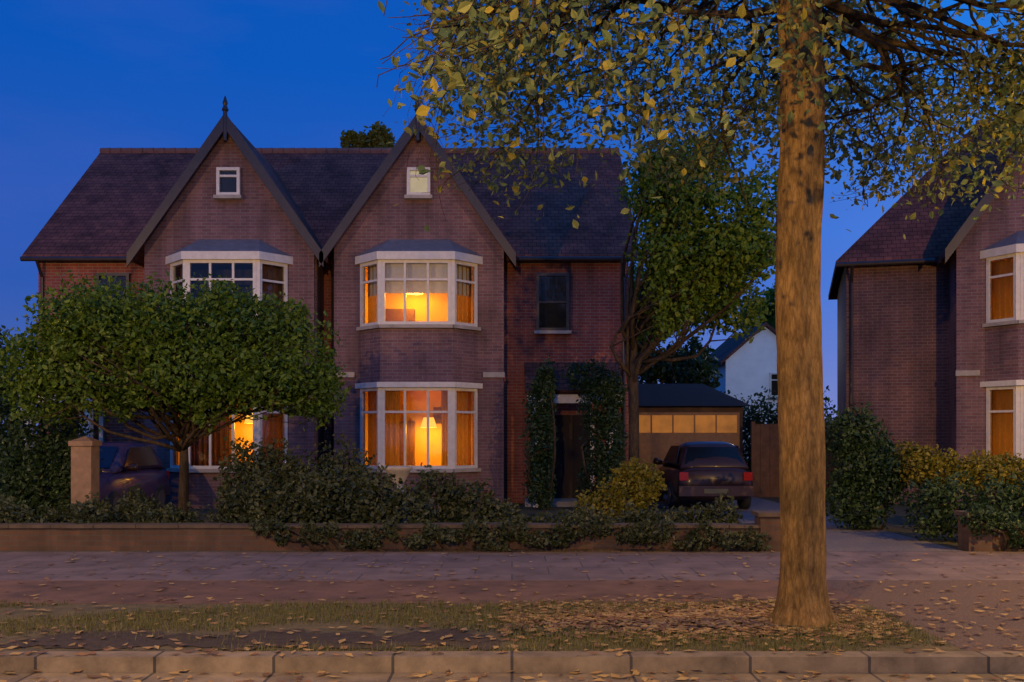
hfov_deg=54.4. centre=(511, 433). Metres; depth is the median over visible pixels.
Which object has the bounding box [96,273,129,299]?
window
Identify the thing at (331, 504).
hedge
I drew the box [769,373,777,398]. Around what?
window
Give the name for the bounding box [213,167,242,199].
window
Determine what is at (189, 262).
window
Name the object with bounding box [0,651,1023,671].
kerb
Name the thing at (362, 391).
window
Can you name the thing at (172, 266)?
window
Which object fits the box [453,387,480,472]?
window
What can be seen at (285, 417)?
window
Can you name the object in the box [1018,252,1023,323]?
window
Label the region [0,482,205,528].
shrub
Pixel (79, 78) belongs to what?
sky
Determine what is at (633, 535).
ivy
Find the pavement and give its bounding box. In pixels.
[0,552,1023,580]
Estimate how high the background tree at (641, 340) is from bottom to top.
8.655 m
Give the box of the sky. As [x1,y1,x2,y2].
[0,0,1023,431]
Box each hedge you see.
[203,459,496,524]
[477,487,743,522]
[720,385,835,471]
[900,462,1023,541]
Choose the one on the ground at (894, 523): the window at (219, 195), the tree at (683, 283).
the tree at (683, 283)
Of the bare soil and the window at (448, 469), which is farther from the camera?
the window at (448, 469)
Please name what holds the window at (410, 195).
in the brick house at (461, 322)
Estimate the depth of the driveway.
16.36 m
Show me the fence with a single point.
(765, 457)
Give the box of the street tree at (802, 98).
[376,0,1023,630]
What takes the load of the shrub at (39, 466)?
on the ground at (894, 523)
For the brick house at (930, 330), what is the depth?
23.75 m
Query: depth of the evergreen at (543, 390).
22.04 m
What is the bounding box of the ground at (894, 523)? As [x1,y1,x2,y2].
[0,445,1023,551]
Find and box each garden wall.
[0,510,779,550]
[954,510,1023,550]
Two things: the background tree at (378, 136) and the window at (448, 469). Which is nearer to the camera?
the window at (448, 469)
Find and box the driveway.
[649,495,960,550]
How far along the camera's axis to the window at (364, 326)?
23.02 m
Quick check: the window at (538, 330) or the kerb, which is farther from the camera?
the window at (538, 330)
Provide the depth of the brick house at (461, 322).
23.10 m
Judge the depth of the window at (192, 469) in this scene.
22.47 m
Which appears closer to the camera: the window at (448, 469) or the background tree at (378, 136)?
the window at (448, 469)
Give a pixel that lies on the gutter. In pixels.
(488, 677)
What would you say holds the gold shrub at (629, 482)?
on the ground at (894, 523)
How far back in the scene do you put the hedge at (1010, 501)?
15.47 m
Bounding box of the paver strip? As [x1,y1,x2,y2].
[0,581,866,603]
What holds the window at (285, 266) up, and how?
in the brick house at (461, 322)
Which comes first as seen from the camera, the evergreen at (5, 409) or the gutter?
the gutter
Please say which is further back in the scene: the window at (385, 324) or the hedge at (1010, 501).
the window at (385, 324)
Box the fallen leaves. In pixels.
[0,550,1023,681]
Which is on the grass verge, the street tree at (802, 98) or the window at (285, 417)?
the street tree at (802, 98)
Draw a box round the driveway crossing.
[826,581,1023,650]
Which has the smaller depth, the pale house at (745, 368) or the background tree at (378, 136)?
the background tree at (378, 136)
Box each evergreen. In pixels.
[0,325,32,495]
[518,354,557,509]
[559,358,628,506]
[824,401,913,529]
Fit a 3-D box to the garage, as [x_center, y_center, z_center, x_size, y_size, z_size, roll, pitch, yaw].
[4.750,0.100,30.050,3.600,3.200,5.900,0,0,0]
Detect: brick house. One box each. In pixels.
[19,96,638,508]
[828,119,1023,508]
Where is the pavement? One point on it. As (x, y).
(666, 566)
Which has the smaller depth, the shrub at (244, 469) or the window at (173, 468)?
the shrub at (244, 469)
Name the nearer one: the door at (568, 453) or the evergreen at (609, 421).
the evergreen at (609, 421)
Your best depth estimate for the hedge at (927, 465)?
17.24 m
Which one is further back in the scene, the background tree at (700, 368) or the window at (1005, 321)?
the background tree at (700, 368)
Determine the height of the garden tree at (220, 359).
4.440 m
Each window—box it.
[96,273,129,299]
[166,415,178,471]
[170,260,182,308]
[187,260,255,325]
[188,407,255,472]
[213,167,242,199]
[260,260,287,305]
[260,405,287,471]
[356,260,379,330]
[360,388,378,471]
[379,260,452,327]
[379,387,452,472]
[404,167,432,199]
[453,260,480,330]
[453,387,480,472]
[534,273,570,333]
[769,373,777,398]
[982,253,1017,326]
[983,386,1014,470]
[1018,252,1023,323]
[1020,385,1023,471]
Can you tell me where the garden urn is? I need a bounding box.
[384,466,412,522]
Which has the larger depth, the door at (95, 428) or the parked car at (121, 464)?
the door at (95, 428)
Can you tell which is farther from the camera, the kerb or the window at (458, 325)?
the window at (458, 325)
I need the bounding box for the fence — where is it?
[751,421,841,496]
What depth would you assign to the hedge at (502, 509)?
15.22 m
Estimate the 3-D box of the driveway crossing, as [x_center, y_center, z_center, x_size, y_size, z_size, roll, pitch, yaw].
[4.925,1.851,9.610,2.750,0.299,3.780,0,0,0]
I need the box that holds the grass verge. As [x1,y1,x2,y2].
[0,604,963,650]
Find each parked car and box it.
[26,442,169,519]
[653,441,752,508]
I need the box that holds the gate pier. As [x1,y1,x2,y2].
[68,436,101,522]
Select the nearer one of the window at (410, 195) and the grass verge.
the grass verge
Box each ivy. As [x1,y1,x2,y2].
[248,510,771,551]
[958,501,1023,551]
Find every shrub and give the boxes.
[0,392,102,522]
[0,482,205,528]
[212,428,384,522]
[574,456,667,522]
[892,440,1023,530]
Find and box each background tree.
[340,121,396,147]
[628,261,673,383]
[637,335,722,388]
[737,282,775,332]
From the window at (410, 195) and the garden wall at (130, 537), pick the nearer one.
the garden wall at (130, 537)
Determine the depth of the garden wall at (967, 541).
14.40 m
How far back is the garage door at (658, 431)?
27.33 m
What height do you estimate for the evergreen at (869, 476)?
2.292 m
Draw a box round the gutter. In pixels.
[0,672,1023,681]
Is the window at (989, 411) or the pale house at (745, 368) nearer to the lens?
the window at (989, 411)
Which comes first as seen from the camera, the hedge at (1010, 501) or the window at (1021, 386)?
the hedge at (1010, 501)
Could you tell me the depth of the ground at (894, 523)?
18.79 m
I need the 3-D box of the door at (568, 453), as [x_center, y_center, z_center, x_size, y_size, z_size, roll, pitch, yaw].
[1.450,0.565,24.261,0.900,2.030,0.072,0,0,0]
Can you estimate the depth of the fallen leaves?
8.83 m
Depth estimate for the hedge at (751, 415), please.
33.80 m
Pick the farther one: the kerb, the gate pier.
the gate pier
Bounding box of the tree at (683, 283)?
[610,129,778,507]
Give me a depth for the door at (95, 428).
24.24 m
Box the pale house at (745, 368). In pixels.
[704,322,777,458]
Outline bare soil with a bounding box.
[0,628,499,650]
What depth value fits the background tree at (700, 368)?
35.46 m
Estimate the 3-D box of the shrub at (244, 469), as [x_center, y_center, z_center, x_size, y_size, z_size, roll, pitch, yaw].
[-3.497,0.820,16.497,2.844,1.810,1.396,0,0,-22]
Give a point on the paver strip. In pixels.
(100, 592)
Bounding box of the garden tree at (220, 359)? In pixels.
[0,270,351,522]
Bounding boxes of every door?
[64,415,98,442]
[553,415,589,497]
[628,412,739,494]
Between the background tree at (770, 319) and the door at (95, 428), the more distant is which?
the background tree at (770, 319)
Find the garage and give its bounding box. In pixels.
[628,384,751,494]
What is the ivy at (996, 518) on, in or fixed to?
attached to the garden wall at (967, 541)
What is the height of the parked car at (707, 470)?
1.520 m

